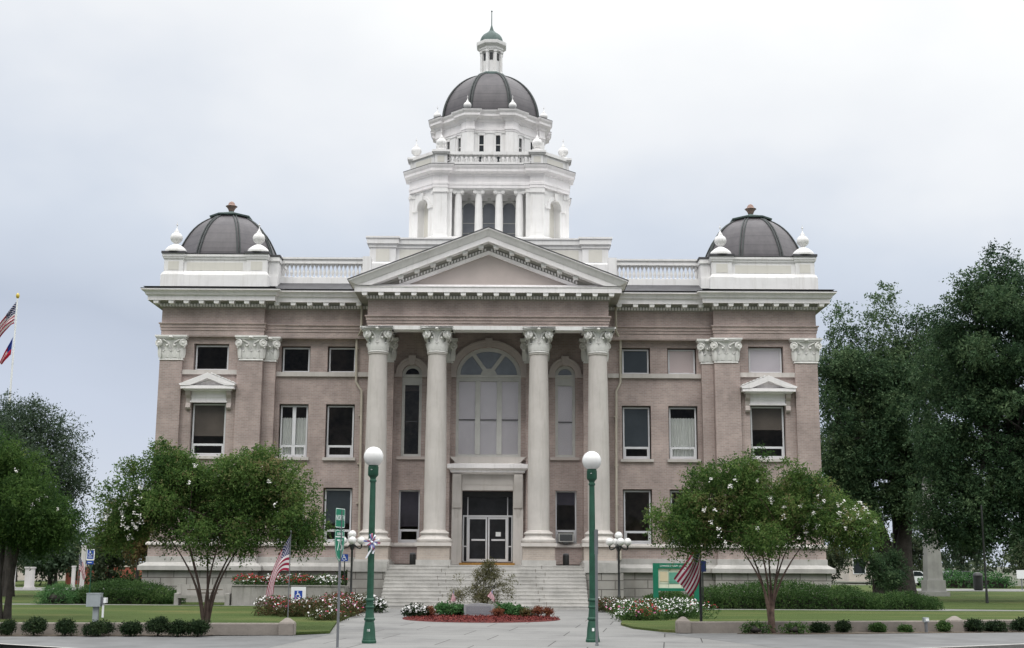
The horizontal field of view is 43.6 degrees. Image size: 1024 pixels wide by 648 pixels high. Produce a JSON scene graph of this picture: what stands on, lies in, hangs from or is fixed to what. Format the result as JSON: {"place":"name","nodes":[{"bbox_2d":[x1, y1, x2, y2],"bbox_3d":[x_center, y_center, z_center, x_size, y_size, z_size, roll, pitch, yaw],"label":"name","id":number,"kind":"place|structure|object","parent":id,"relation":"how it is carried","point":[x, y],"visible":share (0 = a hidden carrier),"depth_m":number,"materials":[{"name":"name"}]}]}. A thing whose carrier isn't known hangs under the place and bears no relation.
{"place":"outdoors","nodes":[
{"label":"outdoors","id":0,"kind":"place"},
{"bbox_2d":[14,604,265,605],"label":"path","id":1,"kind":"structure","parent":0,"point":[128,604],"depth_m":58.87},
{"bbox_2d":[174,584,231,604],"bbox_3d":[-14.316,12.551,59.305,2.540,0.970,0.670,0,-11,0],"label":"bench","id":2,"kind":"object","parent":1,"relation":"on","point":[189,591],"visible":0.84,"depth_m":59.52,"materials":[{"name":"concrete"}]},
{"bbox_2d":[0,634,329,647],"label":"sidewalk","id":3,"kind":"structure","parent":0,"point":[237,641],"depth_m":33.43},
{"bbox_2d":[80,619,117,636],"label":"clipped bush","id":4,"kind":"object","parent":3,"relation":"on","point":[96,627],"visible":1,"depth_m":35.32,"materials":[{"name":"green plant"}]},
{"bbox_2d":[0,634,206,635],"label":"garden bed","id":5,"kind":"object","parent":3,"relation":"on","point":[81,635],"visible":0.22,"depth_m":35.70,"materials":[{"name":"soil"}]},
{"bbox_2d":[0,618,17,634],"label":"clipped bush","id":6,"kind":"object","parent":5,"relation":"on","point":[8,627],"visible":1,"depth_m":35.40,"materials":[{"name":"green plant"}]},
{"bbox_2d":[20,616,47,635],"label":"clipped bush","id":7,"kind":"object","parent":5,"relation":"on","point":[37,626],"visible":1,"depth_m":35.37,"materials":[{"name":"green plant"}]},
{"bbox_2d":[52,618,78,635],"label":"clipped bush","id":8,"kind":"object","parent":5,"relation":"on","point":[64,626],"visible":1,"depth_m":35.43,"materials":[{"name":"green plant"}]},
{"bbox_2d":[86,593,107,621],"bbox_3d":[-11.658,8.138,35.874,0.550,1.170,0.240,0,-11,0],"label":"electric box","id":9,"kind":"object","parent":5,"relation":"on","point":[95,601],"visible":0.93,"depth_m":35.85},
{"bbox_2d":[117,619,144,636],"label":"clipped bush","id":10,"kind":"object","parent":3,"relation":"on","point":[130,628],"visible":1,"depth_m":35.38,"materials":[{"name":"green plant"}]},
{"bbox_2d":[1,622,278,634],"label":"garden wall","id":11,"kind":"structure","parent":3,"relation":"on","point":[243,629],"depth_m":36.35,"materials":[{"name":"stone"}]},
{"bbox_2d":[141,614,171,636],"bbox_3d":[-9.848,8.376,35.556,0.850,0.605,0.770,0,-11,0],"label":"clipped bush","id":12,"kind":"object","parent":3,"relation":"on","point":[157,625],"visible":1,"depth_m":35.41,"materials":[{"name":"green plant"}]},
{"bbox_2d":[165,618,188,636],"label":"clipped bush","id":13,"kind":"object","parent":3,"relation":"on","point":[176,627],"visible":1,"depth_m":35.34,"materials":[{"name":"green plant"}]},
{"bbox_2d":[184,619,210,636],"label":"clipped bush","id":14,"kind":"object","parent":3,"relation":"on","point":[196,628],"visible":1,"depth_m":35.37,"materials":[{"name":"green plant"}]},
{"bbox_2d":[278,618,295,635],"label":"end block","id":15,"kind":"structure","parent":3,"relation":"on","point":[286,626],"depth_m":36.34,"materials":[{"name":"concrete"}]},
{"bbox_2d":[0,581,359,634],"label":"lawn","id":16,"kind":"structure","parent":0,"point":[146,612],"depth_m":49.30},
{"bbox_2d":[9,293,19,400],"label":"flagpole","id":17,"kind":"object","parent":16,"relation":"on","point":[17,297],"visible":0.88,"depth_m":81.06,"materials":[{"name":"white metal"}]},
{"bbox_2d":[0,301,16,336],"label":"flag","id":18,"kind":"object","parent":17,"relation":"attached to","point":[7,321],"visible":1,"depth_m":81.30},
{"bbox_2d":[23,567,35,588],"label":"gate pillar","id":19,"kind":"structure","parent":16,"relation":"on","point":[29,579],"depth_m":90.00,"materials":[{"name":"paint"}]},
{"bbox_2d":[0,423,93,618],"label":"crape myrtle","id":20,"kind":"object","parent":16,"relation":"on","point":[33,521],"visible":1,"depth_m":44.26,"materials":[{"name":"green plant"}]},
{"bbox_2d":[0,388,99,595],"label":"elm tree","id":21,"kind":"object","parent":16,"relation":"on","point":[30,419],"visible":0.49,"depth_m":73.19,"materials":[{"name":"green plant"}]},
{"bbox_2d":[17,533,88,585],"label":"tree","id":22,"kind":"object","parent":16,"relation":"on","point":[66,561],"visible":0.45,"depth_m":101.32,"materials":[{"name":"green plant"}]},
{"bbox_2d":[30,577,80,603],"bbox_3d":[-21.228,12.568,59.828,2.450,1.444,1.764,0,-11,0],"label":"bush","id":23,"kind":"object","parent":16,"relation":"on","point":[56,595],"depth_m":59.61,"materials":[{"name":"green plant"}]},
{"bbox_2d":[65,565,141,583],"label":"brick wall","id":24,"kind":"structure","parent":16,"relation":"on","point":[68,580],"depth_m":109.89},
{"bbox_2d":[73,530,140,583],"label":"tree","id":25,"kind":"object","parent":16,"relation":"on","point":[99,568],"visible":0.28,"depth_m":100.78,"materials":[{"name":"green plant"}]},
{"bbox_2d":[79,568,141,585],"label":"hedge","id":26,"kind":"object","parent":16,"relation":"on","point":[130,578],"visible":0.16,"depth_m":102.47,"materials":[{"name":"green plant"}]},
{"bbox_2d":[100,497,147,580],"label":"cypress tree","id":27,"kind":"object","parent":16,"relation":"on","point":[143,550],"visible":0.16,"depth_m":95.89,"materials":[{"name":"green plant"}]},
{"bbox_2d":[65,577,185,604],"bbox_3d":[-18.362,12.724,60.922,5.612,1.310,2.482,0,-11,0],"label":"hedge","id":28,"kind":"object","parent":16,"relation":"on","point":[114,591],"visible":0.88,"depth_m":60.27,"materials":[{"name":"green plant"}]},
{"bbox_2d":[79,435,334,622],"bbox_3d":[-9.117,6.227,38.434,7.326,5.804,4.471,4,-11,-21],"label":"crape myrtle","id":29,"kind":"object","parent":16,"relation":"on","point":[243,489],"visible":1,"depth_m":37.97,"materials":[{"name":"green plant"}]},
{"bbox_2d":[266,531,291,617],"bbox_3d":[-6.779,7.451,37.070,0.682,2.930,0.149,1,-11,-6],"label":"flag","id":30,"kind":"object","parent":16,"relation":"on","point":[282,562],"visible":0.98,"depth_m":37.14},
{"bbox_2d":[291,587,305,602],"bbox_3d":[-8.165,10.588,48.893,0.560,1.070,0.093,0,-11,0],"label":"access board","id":31,"kind":"object","parent":16,"relation":"on","point":[298,592],"visible":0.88,"depth_m":48.91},
{"bbox_2d":[344,530,364,594],"bbox_3d":[-7.459,11.326,59.525,0.974,3.428,0.974,-8,-13,36],"label":"cluster lamp","id":32,"kind":"object","parent":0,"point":[352,539],"visible":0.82,"depth_m":59.59,"materials":[{"name":"glass"}]},
{"bbox_2d":[0,609,1021,647],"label":"pavement","id":33,"kind":"structure","parent":0,"point":[395,629],"depth_m":36.73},
{"bbox_2d":[231,585,348,604],"bbox_3d":[-10.368,12.985,61.329,5.280,1.000,4.440,0,-11,0],"label":"planter","id":34,"kind":"object","parent":33,"relation":"on","point":[245,594],"visible":0.47,"depth_m":59.22,"materials":[{"name":"concrete"}]},
{"bbox_2d":[231,571,349,587],"bbox_3d":[-10.446,12.038,60.224,5.758,0.812,2.304,0,-11,0],"label":"flower bed","id":35,"kind":"object","parent":34,"relation":"on","point":[310,579],"visible":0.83,"depth_m":59.80,"materials":[{"name":"green plant"}]},
{"bbox_2d":[251,592,364,616],"bbox_3d":[-7.766,10.714,48.755,4.359,0.922,4.018,0,-11,0],"label":"flower bed","id":36,"kind":"object","parent":33,"relation":"on","point":[299,607],"visible":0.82,"depth_m":47.86,"materials":[{"name":"green plant"}]},
{"bbox_2d":[304,603,356,621],"bbox_3d":[-6.424,10.187,45.109,1.723,0.634,2.446,0,-11,0],"label":"flower bed","id":37,"kind":"object","parent":33,"relation":"on","point":[330,613],"visible":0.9,"depth_m":44.62,"materials":[{"name":"multicoloured plant"}]},
{"bbox_2d":[335,508,344,647],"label":"route sign","id":38,"kind":"object","parent":33,"relation":"on","point":[340,533],"visible":1,"depth_m":31.70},
{"bbox_2d":[323,591,374,612],"bbox_3d":[-6.825,11.612,53.556,2.481,0.914,3.566,0,-11,0],"label":"flower bed","id":39,"kind":"object","parent":33,"relation":"on","point":[355,597],"visible":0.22,"depth_m":52.87,"materials":[{"name":"multicoloured plant"}]},
{"bbox_2d":[362,447,382,643],"bbox_3d":[-3.690,5.769,33.609,0.524,5.079,0.524,0,-11,0],"label":"street lamp","id":40,"kind":"object","parent":33,"relation":"on","point":[373,458],"visible":1,"depth_m":33.53,"materials":[{"name":"metal"}]},
{"bbox_2d":[361,595,388,612],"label":"flower bed","id":41,"kind":"object","parent":33,"relation":"on","point":[380,604],"visible":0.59,"depth_m":53.03,"materials":[{"name":"white plant"}]},
{"bbox_2d":[403,614,559,622],"bbox_3d":[-1.148,10.947,47.815,5.940,0.265,6.225,0,-11,0],"label":"mulch bed","id":42,"kind":"object","parent":33,"relation":"on","point":[504,618],"visible":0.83,"depth_m":46.28,"materials":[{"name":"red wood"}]},
{"bbox_2d":[401,602,429,615],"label":"flower bed","id":43,"kind":"object","parent":42,"relation":"on","point":[412,609],"visible":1,"depth_m":48.18,"materials":[{"name":"white plant"}]},
{"bbox_2d":[433,600,463,615],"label":"bedding plant","id":44,"kind":"object","parent":42,"relation":"on","point":[441,608],"visible":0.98,"depth_m":48.92,"materials":[{"name":"green plant"}]},
{"bbox_2d":[464,603,493,615],"bbox_3d":[-1.278,10.983,49.224,1.140,0.485,0.231,0,-11,0],"label":"memorial stone","id":45,"kind":"object","parent":42,"relation":"on","point":[474,609],"visible":0.97,"depth_m":49.12,"materials":[{"name":"stone"}]},
{"bbox_2d":[445,557,520,604],"bbox_3d":[-1.151,10.358,50.880,3.049,2.231,1.773,0,-11,0],"label":"shrub","id":46,"kind":"object","parent":42,"relation":"on","point":[481,596],"visible":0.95,"depth_m":50.72,"materials":[{"name":"green plant"}]},
{"bbox_2d":[137,11,836,609],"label":"courthouse","id":47,"kind":"structure","parent":33,"relation":"on","point":[487,353],"depth_m":66.07,"materials":[{"name":"brick"}]},
{"bbox_2d":[190,404,225,458],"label":"window","id":48,"kind":"structure","parent":47,"relation":"in","point":[208,419],"depth_m":65.89,"materials":[{"name":"metal"}]},
{"bbox_2d":[195,345,228,369],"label":"window","id":49,"kind":"structure","parent":47,"relation":"in","point":[197,346],"depth_m":66.49,"materials":[{"name":"metal"}]},
{"bbox_2d":[277,406,308,459],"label":"window","id":50,"kind":"structure","parent":47,"relation":"in","point":[293,431],"depth_m":66.40,"materials":[{"name":"metal"}]},
{"bbox_2d":[324,489,351,541],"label":"window","id":51,"kind":"structure","parent":47,"relation":"in","point":[335,498],"depth_m":65.71,"materials":[{"name":"metal"}]},
{"bbox_2d":[322,406,354,460],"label":"window","id":52,"kind":"structure","parent":47,"relation":"in","point":[328,457],"depth_m":66.18,"materials":[{"name":"metal"}]},
{"bbox_2d":[398,490,419,542],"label":"window","id":53,"kind":"structure","parent":47,"relation":"in","point":[409,500],"depth_m":65.65,"materials":[{"name":"metal"}]},
{"bbox_2d":[401,365,421,456],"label":"arched window","id":54,"kind":"structure","parent":47,"relation":"in","point":[407,379],"depth_m":66.58,"materials":[{"name":"black glass"}]},
{"bbox_2d":[468,517,486,560],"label":"door","id":55,"kind":"structure","parent":47,"relation":"in","point":[469,518],"depth_m":65.63,"materials":[{"name":"metal"}]},
{"bbox_2d":[455,348,520,456],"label":"arched window","id":56,"kind":"structure","parent":47,"relation":"in","point":[488,381],"depth_m":66.57,"materials":[{"name":"grey glass"}]},
{"bbox_2d":[488,517,506,560],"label":"door","id":57,"kind":"structure","parent":47,"relation":"in","point":[497,533],"depth_m":65.68,"materials":[{"name":"metal"}]},
{"bbox_2d":[555,366,574,456],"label":"arched window","id":58,"kind":"structure","parent":47,"relation":"in","point":[564,375],"depth_m":66.50,"materials":[{"name":"grey glass"}]},
{"bbox_2d":[555,491,576,543],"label":"window","id":59,"kind":"structure","parent":47,"relation":"in","point":[561,497],"depth_m":65.74,"materials":[{"name":"metal"}]},
{"bbox_2d":[622,349,648,373],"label":"window","id":60,"kind":"structure","parent":47,"relation":"in","point":[633,361],"depth_m":67.09,"materials":[{"name":"glass"}]},
{"bbox_2d":[623,491,650,543],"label":"window","id":61,"kind":"structure","parent":47,"relation":"in","point":[625,532],"depth_m":65.41,"materials":[{"name":"metal"}]},
{"bbox_2d":[621,407,653,461],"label":"window","id":62,"kind":"structure","parent":47,"relation":"in","point":[636,429],"depth_m":66.40,"materials":[{"name":"metal"}]},
{"bbox_2d":[668,350,694,373],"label":"window","id":63,"kind":"structure","parent":47,"relation":"in","point":[679,361],"depth_m":67.09,"materials":[{"name":"metal"}]},
{"bbox_2d":[667,408,700,461],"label":"window","id":64,"kind":"structure","parent":47,"relation":"in","point":[682,432],"depth_m":66.42,"materials":[{"name":"metal"}]},
{"bbox_2d":[748,348,781,372],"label":"window","id":65,"kind":"structure","parent":47,"relation":"in","point":[761,360],"depth_m":66.52,"materials":[{"name":"glass"}]},
{"bbox_2d":[750,407,789,461],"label":"window","id":66,"kind":"structure","parent":47,"relation":"in","point":[761,418],"depth_m":65.92,"materials":[{"name":"metal"}]},
{"bbox_2d":[0,643,1023,647],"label":"kerb","id":67,"kind":"structure","parent":33,"relation":"on","point":[975,646],"depth_m":33.05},
{"bbox_2d":[582,451,600,641],"bbox_3d":[2.169,5.983,34.592,0.524,5.079,0.524,0,-11,0],"label":"street lamp","id":68,"kind":"object","parent":33,"relation":"on","point":[591,461],"visible":0.85,"depth_m":34.59,"materials":[{"name":"metal"}]},
{"bbox_2d":[594,529,598,645],"bbox_3d":[2.175,6.764,32.920,0.100,2.930,0.100,0,-11,0],"label":"sign pole","id":69,"kind":"object","parent":33,"relation":"on","point":[596,578],"visible":1,"depth_m":32.92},
{"bbox_2d":[598,596,655,614],"bbox_3d":[4.708,11.793,53.738,2.860,0.749,4.915,0,-11,0],"label":"flower bed","id":70,"kind":"object","parent":33,"relation":"on","point":[603,605],"visible":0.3,"depth_m":54.75,"materials":[{"name":"white plant"}]},
{"bbox_2d":[607,596,722,621],"bbox_3d":[5.666,10.627,47.877,4.228,0.907,5.031,0,-11,0],"label":"flower bed","id":71,"kind":"object","parent":33,"relation":"on","point":[646,610],"visible":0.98,"depth_m":47.01,"materials":[{"name":"green plant"}]},
{"bbox_2d":[643,591,693,605],"bbox_3d":[7.350,12.707,59.174,2.630,0.963,2.582,0,-11,0],"label":"flower bed","id":72,"kind":"object","parent":33,"relation":"on","point":[669,594],"visible":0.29,"depth_m":58.59,"materials":[{"name":"green plant"}]},
{"bbox_2d":[675,617,690,633],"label":"end block","id":73,"kind":"structure","parent":33,"relation":"on","point":[682,625],"depth_m":38.56,"materials":[{"name":"concrete"}]},
{"bbox_2d":[690,620,946,632],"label":"garden wall","id":74,"kind":"structure","parent":33,"relation":"on","point":[724,626],"depth_m":39.34,"materials":[{"name":"concrete"}]},
{"bbox_2d":[0,0,1023,566],"label":"sky","id":75,"kind":"structure","parent":0,"point":[890,132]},
{"bbox_2d":[17,562,1023,585],"bbox_3d":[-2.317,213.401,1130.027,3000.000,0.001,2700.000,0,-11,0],"label":"ground","id":76,"kind":"structure","parent":0,"point":[864,583],"depth_m":184.08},
{"bbox_2d":[141,552,1016,572],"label":"wood","id":77,"kind":"object","parent":76,"relation":"on","point":[973,564],"visible":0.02,"depth_m":407.69,"materials":[{"name":"green plant"}]},
{"bbox_2d":[826,543,855,583],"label":"tree","id":78,"kind":"object","parent":76,"relation":"on","point":[831,557],"visible":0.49,"depth_m":146.29,"materials":[{"name":"green plant"}]},
{"bbox_2d":[831,554,874,580],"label":"building","id":79,"kind":"structure","parent":76,"relation":"on","point":[851,575],"depth_m":162.04,"materials":[{"name":"white concrete"}]},
{"bbox_2d":[887,530,943,571],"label":"tree","id":80,"kind":"object","parent":76,"relation":"on","point":[917,552],"visible":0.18,"depth_m":132.11,"materials":[{"name":"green plant"}]},
{"bbox_2d":[940,538,999,570],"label":"tree","id":81,"kind":"object","parent":76,"relation":"on","point":[960,564],"visible":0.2,"depth_m":129.36,"materials":[{"name":"green plant"}]},
{"bbox_2d":[615,585,1023,632],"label":"lawn","id":82,"kind":"structure","parent":0,"point":[974,600],"depth_m":53.07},
{"bbox_2d":[606,532,630,600],"bbox_3d":[4.970,11.392,59.525,0.974,3.428,0.974,-8,-13,36],"label":"cluster lamp","id":83,"kind":"object","parent":82,"relation":"on","point":[618,541],"visible":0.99,"depth_m":59.59,"materials":[{"name":"glass"}]},
{"bbox_2d":[653,563,698,608],"bbox_3d":[7.160,11.475,55.860,2.000,2.040,0.180,0,-11,0],"label":"directory board","id":84,"kind":"object","parent":82,"relation":"on","point":[663,578],"visible":0.62,"depth_m":55.88,"materials":[{"name":"metal"}]},
{"bbox_2d":[674,551,702,620],"bbox_3d":[5.584,8.062,40.292,0.924,3.020,0.356,3,-11,-13],"label":"flag","id":85,"kind":"object","parent":82,"relation":"on","point":[688,580],"visible":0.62,"depth_m":40.28,"materials":[{"name":"multicoloured fabric"}]},
{"bbox_2d":[686,578,885,609],"bbox_3d":[12.533,12.499,59.312,8.859,1.467,3.408,0,-11,0],"label":"hedge","id":86,"kind":"object","parent":82,"relation":"on","point":[742,596],"visible":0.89,"depth_m":58.23,"materials":[{"name":"green plant"}]},
{"bbox_2d":[846,545,907,595],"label":"young oak","id":87,"kind":"object","parent":82,"relation":"on","point":[880,569],"visible":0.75,"depth_m":68.59,"materials":[{"name":"green plant"}]},
{"bbox_2d":[865,545,912,592],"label":"young oak","id":88,"kind":"object","parent":82,"relation":"on","point":[893,555],"visible":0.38,"depth_m":86.29,"materials":[{"name":"green plant"}]},
{"bbox_2d":[817,280,982,593],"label":"live oak","id":89,"kind":"object","parent":82,"relation":"on","point":[864,393],"visible":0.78,"depth_m":90.44,"materials":[{"name":"green plant"}]},
{"bbox_2d":[867,589,944,609],"bbox_3d":[17.881,12.640,58.677,3.514,1.021,2.616,0,-11,0],"label":"hedge","id":90,"kind":"object","parent":82,"relation":"on","point":[903,600],"visible":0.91,"depth_m":57.92,"materials":[{"name":"green plant"}]},
{"bbox_2d":[918,484,949,595],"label":"obelisk","id":91,"kind":"object","parent":82,"relation":"on","point":[933,582],"visible":0.5,"depth_m":84.03,"materials":[{"name":"stone"}]},
{"bbox_2d":[898,238,1023,569],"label":"live oak","id":92,"kind":"object","parent":82,"relation":"on","point":[983,391],"visible":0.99,"depth_m":72.64,"materials":[{"name":"green plant"}]},
{"bbox_2d":[916,568,1017,587],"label":"hedge","id":93,"kind":"object","parent":82,"relation":"on","point":[992,582],"visible":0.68,"depth_m":114.24,"materials":[{"name":"green plant"}]},
{"bbox_2d":[980,505,988,602],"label":"lamp pole","id":94,"kind":"object","parent":82,"relation":"on","point":[986,589],"visible":1,"depth_m":69.13,"materials":[{"name":"black metal"}]},
{"bbox_2d":[991,535,1023,579],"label":"tree","id":95,"kind":"object","parent":82,"relation":"on","point":[1019,563],"visible":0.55,"depth_m":117.91,"materials":[{"name":"green plant"}]},
{"bbox_2d":[656,632,1023,647],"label":"sidewalk","id":96,"kind":"structure","parent":0,"point":[917,640],"depth_m":35.74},
{"bbox_2d":[737,631,1023,633],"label":"garden bed","id":97,"kind":"object","parent":96,"relation":"on","point":[886,632],"visible":0.31,"depth_m":39.27,"materials":[{"name":"soil"}]},
{"bbox_2d":[739,619,773,633],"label":"low bush","id":98,"kind":"object","parent":97,"relation":"on","point":[754,628],"visible":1,"depth_m":38.49,"materials":[{"name":"green plant"}]},
{"bbox_2d":[641,443,894,632],"bbox_3d":[7.797,6.499,39.380,7.822,5.851,4.360,0,-11,0],"label":"crape myrtle","id":99,"kind":"object","parent":97,"relation":"on","point":[752,516],"visible":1,"depth_m":39.01,"materials":[{"name":"green plant"}]},
{"bbox_2d":[774,621,809,633],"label":"low bush","id":100,"kind":"object","parent":97,"relation":"on","point":[798,627],"visible":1,"depth_m":38.48,"materials":[{"name":"green plant"}]},
{"bbox_2d":[809,621,830,632],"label":"bush","id":101,"kind":"object","parent":97,"relation":"on","point":[818,627],"visible":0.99,"depth_m":38.97,"materials":[{"name":"green plant"}]},
{"bbox_2d":[834,619,853,632],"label":"bush","id":102,"kind":"object","parent":97,"relation":"on","point":[843,626],"visible":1,"depth_m":39.20,"materials":[{"name":"green plant"}]},
{"bbox_2d":[867,621,887,631],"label":"bush","id":103,"kind":"object","parent":97,"relation":"on","point":[878,626],"visible":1,"depth_m":39.43,"materials":[{"name":"green plant"}]},
{"bbox_2d":[934,619,952,631],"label":"bush","id":104,"kind":"object","parent":97,"relation":"on","point":[943,626],"visible":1,"depth_m":39.86,"materials":[{"name":"green plant"}]},
{"bbox_2d":[946,616,964,631],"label":"end block","id":105,"kind":"structure","parent":97,"relation":"on","point":[957,622],"depth_m":40.16,"materials":[{"name":"concrete"}]},
{"bbox_2d":[963,617,985,631],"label":"bush","id":106,"kind":"object","parent":97,"relation":"on","point":[973,625],"visible":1,"depth_m":40.04,"materials":[{"name":"green plant"}]},
{"bbox_2d":[983,619,1011,631],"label":"bush","id":107,"kind":"object","parent":97,"relation":"on","point":[996,626],"visible":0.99,"depth_m":40.12,"materials":[{"name":"green plant"}]},
{"bbox_2d":[1007,616,1023,630],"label":"bush","id":108,"kind":"object","parent":97,"relation":"on","point":[1018,624],"visible":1,"depth_m":40.32,"materials":[{"name":"green plant"}]},
{"bbox_2d":[704,609,1023,610],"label":"path","id":109,"kind":"structure","parent":0,"point":[884,610],"depth_m":57.19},
{"bbox_2d":[917,589,1023,591],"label":"side street","id":110,"kind":"structure","parent":0,"point":[1009,590],"depth_m":103.04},
{"bbox_2d":[972,572,982,589],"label":"litter bin","id":111,"kind":"object","parent":110,"relation":"on","point":[977,580],"visible":1,"depth_m":102.71,"materials":[{"name":"black metal"}]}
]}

